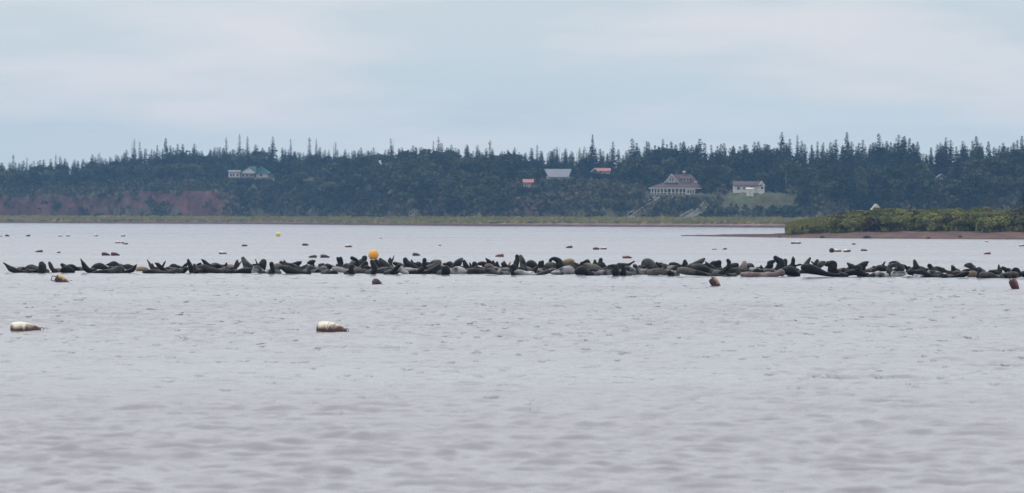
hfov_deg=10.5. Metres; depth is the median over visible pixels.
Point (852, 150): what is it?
spruce tree
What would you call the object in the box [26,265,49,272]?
seal
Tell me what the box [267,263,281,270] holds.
seal
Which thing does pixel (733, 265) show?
seal
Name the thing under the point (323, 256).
float buoy
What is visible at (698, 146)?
spruce tree
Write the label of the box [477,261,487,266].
seal
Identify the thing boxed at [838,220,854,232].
shrub
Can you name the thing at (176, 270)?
seal
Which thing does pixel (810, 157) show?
spruce tree
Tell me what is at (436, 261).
seal
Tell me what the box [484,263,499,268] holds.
seal
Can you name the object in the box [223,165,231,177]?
broadleaf tree
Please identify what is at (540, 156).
spruce tree
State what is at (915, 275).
seal
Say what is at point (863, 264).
seal
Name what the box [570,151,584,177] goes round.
spruce tree
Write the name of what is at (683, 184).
veranda house
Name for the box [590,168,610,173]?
long house
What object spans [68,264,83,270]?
seal
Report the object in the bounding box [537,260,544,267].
seal
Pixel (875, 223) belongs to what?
shrub
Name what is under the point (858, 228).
shrub
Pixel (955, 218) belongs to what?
shrub
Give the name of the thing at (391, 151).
spruce tree
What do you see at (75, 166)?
spruce tree
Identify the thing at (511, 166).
broadleaf tree
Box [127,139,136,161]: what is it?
spruce tree
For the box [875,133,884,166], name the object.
spruce tree
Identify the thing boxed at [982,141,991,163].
spruce tree
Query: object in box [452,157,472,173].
broadleaf tree
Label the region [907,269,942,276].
seal
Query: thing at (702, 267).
seal
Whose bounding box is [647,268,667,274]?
seal
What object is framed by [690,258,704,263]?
seal
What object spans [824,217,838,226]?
shrub
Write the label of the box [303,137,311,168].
spruce tree
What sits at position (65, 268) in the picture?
seal
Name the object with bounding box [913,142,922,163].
spruce tree
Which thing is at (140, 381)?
water
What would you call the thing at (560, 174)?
barn
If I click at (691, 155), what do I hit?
spruce tree
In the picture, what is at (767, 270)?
seal
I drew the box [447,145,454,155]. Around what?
spruce tree
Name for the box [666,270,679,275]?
seal
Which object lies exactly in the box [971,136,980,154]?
spruce tree
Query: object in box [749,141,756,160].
spruce tree
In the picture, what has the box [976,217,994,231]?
shrub
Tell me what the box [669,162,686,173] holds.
broadleaf tree
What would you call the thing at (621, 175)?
broadleaf tree
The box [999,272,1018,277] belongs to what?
seal
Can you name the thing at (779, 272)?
seal
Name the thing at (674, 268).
seal
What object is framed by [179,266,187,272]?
seal
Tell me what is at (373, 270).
seal
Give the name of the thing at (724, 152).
spruce tree
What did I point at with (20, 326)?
float buoy
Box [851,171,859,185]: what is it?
broadleaf tree
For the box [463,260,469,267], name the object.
seal
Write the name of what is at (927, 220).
shrub
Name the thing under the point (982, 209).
shrub
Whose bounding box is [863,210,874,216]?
shrub
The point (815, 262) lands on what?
seal
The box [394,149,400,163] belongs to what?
spruce tree
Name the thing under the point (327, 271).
seal
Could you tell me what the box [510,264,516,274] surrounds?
seal
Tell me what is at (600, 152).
spruce tree
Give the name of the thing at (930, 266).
seal
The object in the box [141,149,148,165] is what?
spruce tree
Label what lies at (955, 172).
spruce tree
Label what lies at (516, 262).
seal
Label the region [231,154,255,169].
broadleaf tree
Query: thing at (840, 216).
shrub
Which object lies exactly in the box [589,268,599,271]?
seal
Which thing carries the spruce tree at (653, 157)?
on the hill terrain at (191, 203)
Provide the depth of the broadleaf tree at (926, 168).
1293.25 m
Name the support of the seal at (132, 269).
on the water
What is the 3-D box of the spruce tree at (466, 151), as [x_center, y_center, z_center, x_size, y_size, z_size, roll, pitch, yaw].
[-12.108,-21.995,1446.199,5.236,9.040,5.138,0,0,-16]
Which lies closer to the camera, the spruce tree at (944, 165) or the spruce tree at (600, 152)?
the spruce tree at (944, 165)
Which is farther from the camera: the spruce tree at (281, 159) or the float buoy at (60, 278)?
the spruce tree at (281, 159)
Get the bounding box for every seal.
[3,262,36,272]
[18,264,37,269]
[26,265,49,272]
[37,261,46,272]
[48,261,60,272]
[60,263,74,272]
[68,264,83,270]
[80,259,96,272]
[91,263,113,269]
[91,266,124,272]
[106,261,122,266]
[122,264,136,272]
[123,264,132,268]
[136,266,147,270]
[142,268,181,272]
[147,260,164,269]
[155,261,175,270]
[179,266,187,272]
[187,259,193,272]
[193,263,203,272]
[197,264,230,272]
[201,259,214,267]
[211,262,223,267]
[220,260,241,269]
[230,267,252,273]
[241,257,253,267]
[251,265,268,273]
[257,259,266,269]
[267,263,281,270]
[268,262,281,273]
[278,265,310,273]
[279,260,300,267]
[305,265,321,269]
[307,260,315,266]
[310,268,330,272]
[321,269,337,273]
[332,266,347,272]
[333,257,343,266]
[342,263,356,268]
[344,264,354,273]
[350,256,360,266]
[354,267,367,273]
[358,255,366,263]
[358,261,367,267]
[365,259,376,273]
[376,267,391,273]
[379,258,393,267]
[383,264,401,274]
[388,256,393,266]
[395,266,408,273]
[403,257,419,267]
[405,267,418,273]
[412,258,426,273]
[422,264,440,273]
[427,259,442,265]
[436,265,450,274]
[442,261,452,266]
[450,266,466,273]
[452,258,462,267]
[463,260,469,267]
[467,268,486,273]
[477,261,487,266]
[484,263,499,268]
[484,268,509,274]
[485,258,500,267]
[497,267,509,271]
[501,261,507,267]
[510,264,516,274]
[513,254,518,267]
[514,268,552,274]
[519,255,531,270]
[526,260,536,267]
[531,266,541,272]
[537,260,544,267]
[544,262,555,268]
[549,257,563,268]
[551,270,563,274]
[553,266,574,273]
[563,258,574,265]
[574,259,589,265]
[574,266,599,275]
[583,263,600,269]
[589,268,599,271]
[597,270,611,274]
[598,258,606,267]
[608,264,620,275]
[616,261,634,268]
[621,263,631,275]
[625,266,636,274]
[633,263,648,273]
[641,258,657,268]
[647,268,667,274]
[661,263,669,268]
[666,265,677,270]
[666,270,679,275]
[669,262,680,266]
[676,267,736,276]
[679,259,687,267]
[686,263,715,273]
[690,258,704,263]
[704,261,717,269]
[710,260,721,267]
[712,259,730,274]
[724,267,744,274]
[730,263,738,267]
[739,260,746,268]
[740,269,784,276]
[747,263,753,269]
[752,268,764,272]
[762,260,774,268]
[763,269,776,272]
[770,255,784,269]
[782,266,800,275]
[787,257,801,270]
[801,264,847,276]
[804,257,810,263]
[811,259,818,266]
[817,261,824,267]
[824,260,838,273]
[838,268,847,271]
[844,265,868,276]
[847,262,853,269]
[857,261,868,270]
[864,262,886,271]
[867,271,888,276]
[886,263,895,275]
[890,271,906,276]
[892,262,904,270]
[902,274,924,277]
[905,259,918,271]
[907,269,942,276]
[927,264,939,271]
[927,270,948,274]
[935,266,953,274]
[942,271,968,277]
[951,265,959,270]
[964,263,975,269]
[967,271,976,276]
[973,267,985,271]
[979,272,1003,277]
[988,264,1002,274]
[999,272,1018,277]
[1001,266,1011,271]
[1012,267,1021,276]
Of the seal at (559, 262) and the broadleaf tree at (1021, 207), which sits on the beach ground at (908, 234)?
the broadleaf tree at (1021, 207)
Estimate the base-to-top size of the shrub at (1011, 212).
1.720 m
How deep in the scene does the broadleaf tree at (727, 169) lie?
1365.26 m
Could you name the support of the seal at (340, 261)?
on the water
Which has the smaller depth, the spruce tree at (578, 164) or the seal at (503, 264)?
the seal at (503, 264)
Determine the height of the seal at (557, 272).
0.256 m
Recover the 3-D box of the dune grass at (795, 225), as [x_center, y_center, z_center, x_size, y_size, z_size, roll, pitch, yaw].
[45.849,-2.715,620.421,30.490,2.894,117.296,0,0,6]
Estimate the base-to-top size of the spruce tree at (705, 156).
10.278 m
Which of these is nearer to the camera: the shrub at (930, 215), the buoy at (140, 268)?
the buoy at (140, 268)
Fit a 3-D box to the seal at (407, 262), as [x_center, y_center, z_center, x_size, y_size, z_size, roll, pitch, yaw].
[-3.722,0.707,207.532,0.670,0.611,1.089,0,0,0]
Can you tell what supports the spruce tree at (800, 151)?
on the hill terrain at (191, 203)
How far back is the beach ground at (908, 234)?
565.63 m
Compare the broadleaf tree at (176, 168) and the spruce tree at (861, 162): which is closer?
the spruce tree at (861, 162)
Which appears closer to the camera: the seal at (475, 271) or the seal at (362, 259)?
the seal at (475, 271)
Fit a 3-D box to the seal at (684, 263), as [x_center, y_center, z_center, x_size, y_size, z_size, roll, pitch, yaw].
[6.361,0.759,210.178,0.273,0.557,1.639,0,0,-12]
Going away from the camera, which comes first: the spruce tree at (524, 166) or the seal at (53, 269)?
the seal at (53, 269)
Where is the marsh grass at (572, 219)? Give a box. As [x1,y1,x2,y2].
[0,215,816,223]
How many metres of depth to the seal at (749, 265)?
208.87 m
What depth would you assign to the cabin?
1317.20 m
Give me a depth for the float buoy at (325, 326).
96.22 m
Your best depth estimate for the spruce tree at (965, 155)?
1340.61 m
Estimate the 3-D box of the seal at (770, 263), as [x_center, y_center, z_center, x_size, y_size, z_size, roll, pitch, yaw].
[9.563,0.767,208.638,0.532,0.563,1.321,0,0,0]
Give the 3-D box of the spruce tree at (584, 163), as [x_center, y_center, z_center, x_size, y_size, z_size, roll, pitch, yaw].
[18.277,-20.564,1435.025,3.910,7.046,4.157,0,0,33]
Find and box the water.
[0,223,1023,492]
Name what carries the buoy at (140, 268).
on the water
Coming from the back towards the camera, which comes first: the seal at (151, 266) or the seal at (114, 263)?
the seal at (114, 263)
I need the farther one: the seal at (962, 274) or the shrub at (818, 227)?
the shrub at (818, 227)
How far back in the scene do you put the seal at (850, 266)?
208.06 m
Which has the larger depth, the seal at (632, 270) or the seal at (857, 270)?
the seal at (632, 270)
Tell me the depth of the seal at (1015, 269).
193.56 m
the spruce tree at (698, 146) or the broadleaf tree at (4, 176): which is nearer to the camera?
the spruce tree at (698, 146)
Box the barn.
[544,169,571,179]
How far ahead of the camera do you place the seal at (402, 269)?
195.09 m
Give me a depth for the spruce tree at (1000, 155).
1265.56 m
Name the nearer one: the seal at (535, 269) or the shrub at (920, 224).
the seal at (535, 269)
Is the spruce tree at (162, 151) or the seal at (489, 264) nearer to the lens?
the seal at (489, 264)
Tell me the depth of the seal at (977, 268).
206.56 m
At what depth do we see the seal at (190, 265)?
196.66 m
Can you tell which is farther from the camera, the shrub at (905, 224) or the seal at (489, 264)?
the shrub at (905, 224)
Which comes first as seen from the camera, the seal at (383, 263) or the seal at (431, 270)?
the seal at (431, 270)
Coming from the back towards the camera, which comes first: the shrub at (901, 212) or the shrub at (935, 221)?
the shrub at (901, 212)
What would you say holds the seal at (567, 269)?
on the water
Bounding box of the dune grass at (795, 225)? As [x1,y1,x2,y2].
[785,209,1022,235]
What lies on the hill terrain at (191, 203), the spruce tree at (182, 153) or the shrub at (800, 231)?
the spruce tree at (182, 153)
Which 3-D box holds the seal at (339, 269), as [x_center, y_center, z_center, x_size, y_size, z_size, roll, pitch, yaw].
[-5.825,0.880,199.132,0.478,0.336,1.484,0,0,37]
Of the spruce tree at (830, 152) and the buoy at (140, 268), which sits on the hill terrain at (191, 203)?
the spruce tree at (830, 152)
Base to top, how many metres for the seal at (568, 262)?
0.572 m
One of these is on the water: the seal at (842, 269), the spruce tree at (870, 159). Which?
the seal at (842, 269)
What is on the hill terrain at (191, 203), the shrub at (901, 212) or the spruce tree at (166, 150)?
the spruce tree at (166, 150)
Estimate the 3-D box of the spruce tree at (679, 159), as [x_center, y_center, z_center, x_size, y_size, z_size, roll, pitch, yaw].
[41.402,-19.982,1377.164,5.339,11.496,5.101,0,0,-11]
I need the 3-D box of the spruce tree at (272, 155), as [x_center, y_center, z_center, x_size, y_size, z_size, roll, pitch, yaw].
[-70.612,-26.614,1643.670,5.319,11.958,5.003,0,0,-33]
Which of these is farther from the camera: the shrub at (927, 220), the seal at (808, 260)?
the shrub at (927, 220)
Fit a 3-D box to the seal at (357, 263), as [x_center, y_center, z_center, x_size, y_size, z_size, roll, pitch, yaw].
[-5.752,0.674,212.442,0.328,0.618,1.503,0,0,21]
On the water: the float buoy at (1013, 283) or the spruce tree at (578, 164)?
the float buoy at (1013, 283)
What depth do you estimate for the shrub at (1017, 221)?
564.74 m
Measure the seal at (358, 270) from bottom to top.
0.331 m
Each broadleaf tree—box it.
[0,170,10,186]
[5,170,23,186]
[24,169,43,186]
[168,163,185,179]
[184,163,205,179]
[197,163,210,177]
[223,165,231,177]
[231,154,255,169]
[234,155,259,171]
[258,192,273,209]
[318,181,336,200]
[322,167,341,182]
[335,157,350,178]
[410,154,420,161]
[411,189,429,209]
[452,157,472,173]
[460,162,473,173]
[470,155,491,178]
[499,158,525,181]
[529,167,543,178]
[611,160,638,182]
[643,167,664,185]
[662,156,684,170]
[663,166,671,182]
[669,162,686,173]
[679,164,704,176]
[719,165,732,183]
[723,153,748,181]
[728,175,743,190]
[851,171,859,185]
[853,166,864,183]
[855,179,868,195]
[875,166,894,179]
[919,162,932,173]
[925,180,943,191]
[968,158,981,173]
[1017,194,1023,212]
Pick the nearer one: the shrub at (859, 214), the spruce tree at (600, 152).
the shrub at (859, 214)
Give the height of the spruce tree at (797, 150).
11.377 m
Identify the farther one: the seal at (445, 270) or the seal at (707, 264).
the seal at (707, 264)
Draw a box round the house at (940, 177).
[935,174,946,179]
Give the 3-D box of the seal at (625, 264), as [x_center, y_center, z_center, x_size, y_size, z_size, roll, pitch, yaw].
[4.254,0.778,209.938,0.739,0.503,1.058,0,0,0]
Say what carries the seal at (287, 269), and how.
on the water
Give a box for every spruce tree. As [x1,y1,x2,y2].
[21,161,26,171]
[69,161,77,178]
[119,153,126,177]
[124,150,130,162]
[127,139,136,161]
[137,142,143,162]
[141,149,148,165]
[160,149,167,164]
[163,138,171,163]
[170,148,176,163]
[180,143,185,161]
[189,147,196,168]
[190,143,196,164]
[236,134,242,154]
[245,136,250,155]
[268,138,277,161]
[278,147,286,171]
[285,139,293,171]
[302,153,310,175]
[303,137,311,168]
[332,141,336,159]
[386,147,395,162]
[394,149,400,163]
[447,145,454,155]
[463,145,469,157]
[487,141,492,164]
[520,155,528,178]
[526,148,536,170]
[533,146,543,178]
[537,151,545,174]
[539,156,546,175]
[542,151,553,178]
[553,146,564,168]
[561,150,572,168]
[568,151,575,172]
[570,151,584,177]
[573,147,586,178]
[582,154,587,173]
[583,146,591,172]
[588,134,598,171]
[597,149,606,166]
[608,143,617,172]
[612,149,621,171]
[628,139,636,157]
[650,145,661,166]
[654,148,662,167]
[672,145,678,158]
[674,142,685,173]
[680,143,687,162]
[686,145,697,166]
[694,144,701,159]
[696,139,707,158]
[702,143,709,166]
[716,144,727,166]
[722,143,726,165]
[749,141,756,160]
[751,141,760,164]
[764,145,772,171]
[768,156,784,192]
[776,132,790,160]
[779,143,791,159]
[787,139,793,158]
[793,135,799,165]
[797,140,806,167]
[798,144,810,175]
[808,144,813,167]
[814,141,820,159]
[825,145,833,160]
[828,140,841,163]
[832,144,839,177]
[839,145,848,165]
[843,132,853,168]
[849,141,855,165]
[852,143,863,168]
[856,140,867,165]
[858,152,864,166]
[860,167,877,210]
[866,144,874,164]
[868,144,880,167]
[872,142,879,167]
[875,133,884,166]
[881,148,887,167]
[885,143,896,166]
[886,142,894,165]
[889,134,908,175]
[902,137,907,160]
[904,138,915,165]
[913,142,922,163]
[923,154,930,168]
[928,147,934,170]
[931,144,941,175]
[937,138,948,175]
[940,140,954,175]
[950,146,959,166]
[950,152,965,183]
[958,147,967,162]
[959,141,967,160]
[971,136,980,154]
[975,143,983,162]
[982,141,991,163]
[995,152,1003,176]
[996,145,1004,157]
[1001,146,1007,158]
[1013,140,1021,157]
[1019,136,1023,157]
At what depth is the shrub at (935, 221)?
571.64 m
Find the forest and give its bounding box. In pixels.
[0,142,1023,213]
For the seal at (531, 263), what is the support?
on the water
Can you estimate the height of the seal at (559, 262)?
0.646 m
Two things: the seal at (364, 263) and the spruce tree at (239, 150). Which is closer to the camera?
the seal at (364, 263)
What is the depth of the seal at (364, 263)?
208.56 m
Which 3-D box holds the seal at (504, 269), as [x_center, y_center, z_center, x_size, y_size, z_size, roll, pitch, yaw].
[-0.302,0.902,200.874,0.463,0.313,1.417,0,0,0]
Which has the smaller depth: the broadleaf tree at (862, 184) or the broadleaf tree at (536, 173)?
the broadleaf tree at (862, 184)
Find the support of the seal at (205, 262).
on the water
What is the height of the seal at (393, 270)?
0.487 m
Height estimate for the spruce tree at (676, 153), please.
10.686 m
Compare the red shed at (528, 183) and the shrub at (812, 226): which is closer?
the shrub at (812, 226)
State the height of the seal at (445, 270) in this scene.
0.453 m
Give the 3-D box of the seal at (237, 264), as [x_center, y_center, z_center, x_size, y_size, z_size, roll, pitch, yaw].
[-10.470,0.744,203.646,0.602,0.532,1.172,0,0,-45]
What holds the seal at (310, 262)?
on the water
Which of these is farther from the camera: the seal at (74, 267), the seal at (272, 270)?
the seal at (74, 267)
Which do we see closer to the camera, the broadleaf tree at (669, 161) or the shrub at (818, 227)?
the shrub at (818, 227)
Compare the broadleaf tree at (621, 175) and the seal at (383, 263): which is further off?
the broadleaf tree at (621, 175)
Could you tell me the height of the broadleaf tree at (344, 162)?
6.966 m
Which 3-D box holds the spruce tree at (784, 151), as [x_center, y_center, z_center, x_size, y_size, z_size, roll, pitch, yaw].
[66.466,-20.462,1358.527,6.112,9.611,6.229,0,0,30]
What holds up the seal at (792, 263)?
on the water
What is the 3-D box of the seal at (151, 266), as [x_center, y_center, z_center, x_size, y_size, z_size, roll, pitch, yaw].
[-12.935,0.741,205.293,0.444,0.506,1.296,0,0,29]
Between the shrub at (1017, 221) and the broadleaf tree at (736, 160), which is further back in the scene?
the broadleaf tree at (736, 160)
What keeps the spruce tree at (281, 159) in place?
on the hill terrain at (191, 203)
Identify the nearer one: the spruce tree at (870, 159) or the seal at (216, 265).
the seal at (216, 265)
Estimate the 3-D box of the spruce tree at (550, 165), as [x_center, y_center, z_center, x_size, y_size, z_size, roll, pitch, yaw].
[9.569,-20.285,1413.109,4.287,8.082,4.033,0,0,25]
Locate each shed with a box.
[523,179,533,188]
[746,188,753,195]
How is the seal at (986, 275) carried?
on the water
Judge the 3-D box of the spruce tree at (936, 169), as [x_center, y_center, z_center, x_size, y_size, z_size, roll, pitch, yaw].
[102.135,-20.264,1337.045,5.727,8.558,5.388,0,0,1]
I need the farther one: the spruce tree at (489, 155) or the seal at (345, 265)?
the spruce tree at (489, 155)
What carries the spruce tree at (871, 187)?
on the hill terrain at (191, 203)
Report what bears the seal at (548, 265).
on the water
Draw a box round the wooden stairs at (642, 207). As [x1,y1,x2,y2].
[629,196,658,216]
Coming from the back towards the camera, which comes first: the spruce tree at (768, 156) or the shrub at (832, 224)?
the spruce tree at (768, 156)
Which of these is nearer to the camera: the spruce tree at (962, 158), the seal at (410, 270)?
the seal at (410, 270)
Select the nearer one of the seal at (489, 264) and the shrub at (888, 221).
the seal at (489, 264)
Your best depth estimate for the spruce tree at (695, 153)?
1377.86 m
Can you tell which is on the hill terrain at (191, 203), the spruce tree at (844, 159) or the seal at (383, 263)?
the spruce tree at (844, 159)
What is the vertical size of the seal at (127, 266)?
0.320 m
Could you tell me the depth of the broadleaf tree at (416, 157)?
1459.61 m
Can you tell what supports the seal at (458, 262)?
on the water
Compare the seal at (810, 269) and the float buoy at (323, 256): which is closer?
the seal at (810, 269)
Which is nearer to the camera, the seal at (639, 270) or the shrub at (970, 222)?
the seal at (639, 270)
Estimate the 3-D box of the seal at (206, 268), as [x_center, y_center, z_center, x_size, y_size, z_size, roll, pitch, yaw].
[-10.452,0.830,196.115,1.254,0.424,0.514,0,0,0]
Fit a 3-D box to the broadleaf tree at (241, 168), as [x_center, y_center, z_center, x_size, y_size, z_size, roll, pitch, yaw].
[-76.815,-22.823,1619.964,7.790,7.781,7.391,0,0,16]
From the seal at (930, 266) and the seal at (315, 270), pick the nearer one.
the seal at (315, 270)
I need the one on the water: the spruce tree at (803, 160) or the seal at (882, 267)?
the seal at (882, 267)
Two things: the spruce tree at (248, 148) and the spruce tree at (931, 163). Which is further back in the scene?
the spruce tree at (248, 148)
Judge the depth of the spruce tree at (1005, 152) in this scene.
1310.72 m
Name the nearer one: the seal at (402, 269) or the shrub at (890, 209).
the seal at (402, 269)
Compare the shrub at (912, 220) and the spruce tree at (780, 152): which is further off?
the spruce tree at (780, 152)
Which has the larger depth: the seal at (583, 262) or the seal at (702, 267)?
the seal at (583, 262)
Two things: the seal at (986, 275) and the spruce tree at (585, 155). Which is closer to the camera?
the seal at (986, 275)
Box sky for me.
[0,0,1023,171]
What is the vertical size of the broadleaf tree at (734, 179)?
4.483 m
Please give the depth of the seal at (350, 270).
193.73 m
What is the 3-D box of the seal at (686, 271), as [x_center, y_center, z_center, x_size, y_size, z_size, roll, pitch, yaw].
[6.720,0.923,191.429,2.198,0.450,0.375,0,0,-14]
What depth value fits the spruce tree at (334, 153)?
1574.78 m
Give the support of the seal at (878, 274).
on the water
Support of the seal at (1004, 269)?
on the water
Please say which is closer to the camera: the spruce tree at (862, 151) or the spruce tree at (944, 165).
the spruce tree at (862, 151)
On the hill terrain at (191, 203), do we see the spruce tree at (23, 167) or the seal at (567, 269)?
the spruce tree at (23, 167)
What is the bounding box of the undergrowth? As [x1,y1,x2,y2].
[0,175,1022,217]
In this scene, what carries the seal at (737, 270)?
on the water
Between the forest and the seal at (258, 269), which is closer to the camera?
the seal at (258, 269)
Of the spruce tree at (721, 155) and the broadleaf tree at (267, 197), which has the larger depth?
the broadleaf tree at (267, 197)
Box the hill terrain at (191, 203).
[0,173,1013,227]
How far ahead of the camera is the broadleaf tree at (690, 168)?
1348.47 m
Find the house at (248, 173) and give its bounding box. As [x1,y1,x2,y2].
[228,166,270,178]
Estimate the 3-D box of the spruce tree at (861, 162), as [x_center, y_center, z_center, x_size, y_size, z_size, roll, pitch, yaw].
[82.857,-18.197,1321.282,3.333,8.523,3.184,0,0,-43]
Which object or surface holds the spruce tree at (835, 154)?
on the hill terrain at (191, 203)
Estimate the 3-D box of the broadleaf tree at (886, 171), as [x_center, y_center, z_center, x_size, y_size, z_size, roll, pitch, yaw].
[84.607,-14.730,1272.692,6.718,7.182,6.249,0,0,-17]
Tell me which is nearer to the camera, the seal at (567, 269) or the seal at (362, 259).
the seal at (567, 269)
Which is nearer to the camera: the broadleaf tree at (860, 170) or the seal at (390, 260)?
the seal at (390, 260)
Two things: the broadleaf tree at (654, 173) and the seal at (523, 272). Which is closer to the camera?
the seal at (523, 272)
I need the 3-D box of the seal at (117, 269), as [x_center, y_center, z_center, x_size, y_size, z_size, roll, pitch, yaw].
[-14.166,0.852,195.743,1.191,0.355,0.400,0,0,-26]
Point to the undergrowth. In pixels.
(573, 193)
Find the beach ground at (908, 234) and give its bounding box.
[681,230,1023,239]
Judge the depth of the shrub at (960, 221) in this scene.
568.56 m
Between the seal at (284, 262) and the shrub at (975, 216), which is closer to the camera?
the seal at (284, 262)
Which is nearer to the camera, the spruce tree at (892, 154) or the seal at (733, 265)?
the seal at (733, 265)
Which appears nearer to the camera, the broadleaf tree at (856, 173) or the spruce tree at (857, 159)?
the broadleaf tree at (856, 173)
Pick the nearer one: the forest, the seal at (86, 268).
the seal at (86, 268)
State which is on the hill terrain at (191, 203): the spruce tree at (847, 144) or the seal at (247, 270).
the spruce tree at (847, 144)
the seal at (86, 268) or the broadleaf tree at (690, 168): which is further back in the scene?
the broadleaf tree at (690, 168)
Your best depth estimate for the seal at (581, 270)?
192.62 m
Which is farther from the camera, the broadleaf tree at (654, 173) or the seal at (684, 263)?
the broadleaf tree at (654, 173)
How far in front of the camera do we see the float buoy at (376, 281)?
165.29 m
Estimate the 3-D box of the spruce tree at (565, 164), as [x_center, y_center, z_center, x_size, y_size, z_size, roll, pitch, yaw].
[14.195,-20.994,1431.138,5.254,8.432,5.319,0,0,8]
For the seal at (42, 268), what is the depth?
195.28 m
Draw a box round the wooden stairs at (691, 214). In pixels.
[680,209,698,217]
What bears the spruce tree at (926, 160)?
on the hill terrain at (191, 203)
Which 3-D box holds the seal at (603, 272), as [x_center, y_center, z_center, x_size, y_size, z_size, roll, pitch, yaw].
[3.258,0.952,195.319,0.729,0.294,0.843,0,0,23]
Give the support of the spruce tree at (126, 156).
on the hill terrain at (191, 203)
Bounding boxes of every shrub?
[794,229,803,234]
[806,224,817,232]
[810,224,823,233]
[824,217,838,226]
[827,218,846,232]
[835,215,845,218]
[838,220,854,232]
[844,221,857,231]
[847,215,858,218]
[848,212,863,216]
[852,218,861,230]
[860,216,879,231]
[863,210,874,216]
[868,218,887,231]
[871,212,884,217]
[872,207,882,211]
[879,216,896,231]
[883,208,896,211]
[889,217,904,230]
[892,217,906,230]
[895,210,914,216]
[902,210,919,216]
[903,220,909,227]
[907,216,921,230]
[909,218,928,230]
[922,212,938,219]
[922,217,931,223]
[927,217,944,231]
[935,214,954,229]
[943,213,962,230]
[953,218,969,230]
[956,216,975,230]
[967,207,980,211]
[968,214,982,219]
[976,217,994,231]
[978,206,990,211]
[983,218,1003,232]
[990,216,1008,231]
[997,213,1013,228]
[1004,210,1015,216]
[1009,215,1021,225]
[1013,217,1023,231]
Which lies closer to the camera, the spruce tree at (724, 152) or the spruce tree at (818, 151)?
the spruce tree at (818, 151)
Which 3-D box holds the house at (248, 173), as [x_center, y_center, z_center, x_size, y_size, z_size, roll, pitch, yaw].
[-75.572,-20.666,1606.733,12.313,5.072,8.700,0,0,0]
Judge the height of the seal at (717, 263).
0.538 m
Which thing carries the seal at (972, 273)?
on the water
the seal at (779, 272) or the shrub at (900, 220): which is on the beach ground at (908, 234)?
the shrub at (900, 220)
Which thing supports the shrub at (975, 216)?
on the beach ground at (908, 234)
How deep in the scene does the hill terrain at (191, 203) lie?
1530.09 m
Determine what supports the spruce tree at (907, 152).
on the hill terrain at (191, 203)
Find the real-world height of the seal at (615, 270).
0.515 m
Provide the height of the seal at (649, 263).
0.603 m
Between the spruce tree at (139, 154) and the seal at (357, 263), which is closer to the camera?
the seal at (357, 263)
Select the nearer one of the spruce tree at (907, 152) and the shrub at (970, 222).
the shrub at (970, 222)
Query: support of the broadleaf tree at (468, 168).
on the hill terrain at (191, 203)
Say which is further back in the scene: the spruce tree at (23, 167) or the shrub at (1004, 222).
the spruce tree at (23, 167)
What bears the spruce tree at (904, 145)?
on the hill terrain at (191, 203)
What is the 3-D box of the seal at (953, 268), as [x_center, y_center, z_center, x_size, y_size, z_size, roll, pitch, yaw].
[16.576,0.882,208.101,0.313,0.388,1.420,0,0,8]
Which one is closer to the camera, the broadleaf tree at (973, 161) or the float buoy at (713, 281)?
the float buoy at (713, 281)
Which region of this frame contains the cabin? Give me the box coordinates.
[732,181,764,194]
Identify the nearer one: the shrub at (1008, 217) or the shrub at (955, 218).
the shrub at (1008, 217)
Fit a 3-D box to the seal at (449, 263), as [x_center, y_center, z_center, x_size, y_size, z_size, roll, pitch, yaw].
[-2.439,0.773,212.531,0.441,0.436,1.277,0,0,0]
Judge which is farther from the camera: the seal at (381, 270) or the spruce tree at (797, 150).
the spruce tree at (797, 150)
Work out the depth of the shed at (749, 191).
1306.17 m
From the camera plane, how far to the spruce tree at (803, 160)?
1346.43 m
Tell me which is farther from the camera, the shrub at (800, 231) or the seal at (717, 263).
the shrub at (800, 231)
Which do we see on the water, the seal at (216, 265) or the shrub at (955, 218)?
the seal at (216, 265)
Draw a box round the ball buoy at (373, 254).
[368,250,378,258]
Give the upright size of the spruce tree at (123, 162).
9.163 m
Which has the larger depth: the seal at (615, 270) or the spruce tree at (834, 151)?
the spruce tree at (834, 151)
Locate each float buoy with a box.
[10,322,43,330]
[51,274,68,281]
[316,321,348,331]
[320,254,329,257]
[372,278,381,283]
[709,276,720,285]
[1007,273,1018,288]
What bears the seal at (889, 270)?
on the water
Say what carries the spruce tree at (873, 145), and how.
on the hill terrain at (191, 203)
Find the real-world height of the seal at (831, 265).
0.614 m
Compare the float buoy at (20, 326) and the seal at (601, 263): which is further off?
the seal at (601, 263)
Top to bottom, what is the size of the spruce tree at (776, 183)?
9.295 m
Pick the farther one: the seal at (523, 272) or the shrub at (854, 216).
the shrub at (854, 216)
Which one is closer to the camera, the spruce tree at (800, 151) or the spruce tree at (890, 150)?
the spruce tree at (890, 150)
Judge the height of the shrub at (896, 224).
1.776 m
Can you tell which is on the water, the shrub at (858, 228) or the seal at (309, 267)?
the seal at (309, 267)
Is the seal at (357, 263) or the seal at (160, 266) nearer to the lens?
the seal at (160, 266)
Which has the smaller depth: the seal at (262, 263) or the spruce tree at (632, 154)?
the seal at (262, 263)
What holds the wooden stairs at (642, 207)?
on the hill terrain at (191, 203)
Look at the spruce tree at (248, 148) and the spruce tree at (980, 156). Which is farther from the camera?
the spruce tree at (248, 148)
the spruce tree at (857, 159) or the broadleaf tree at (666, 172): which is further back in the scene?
the broadleaf tree at (666, 172)
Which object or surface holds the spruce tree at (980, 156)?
on the hill terrain at (191, 203)
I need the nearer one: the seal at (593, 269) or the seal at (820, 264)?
the seal at (593, 269)
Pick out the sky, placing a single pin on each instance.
(80, 80)
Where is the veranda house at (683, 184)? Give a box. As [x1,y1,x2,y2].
[648,171,701,194]
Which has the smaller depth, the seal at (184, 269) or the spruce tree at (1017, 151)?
the seal at (184, 269)
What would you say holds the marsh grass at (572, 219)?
on the hill terrain at (191, 203)

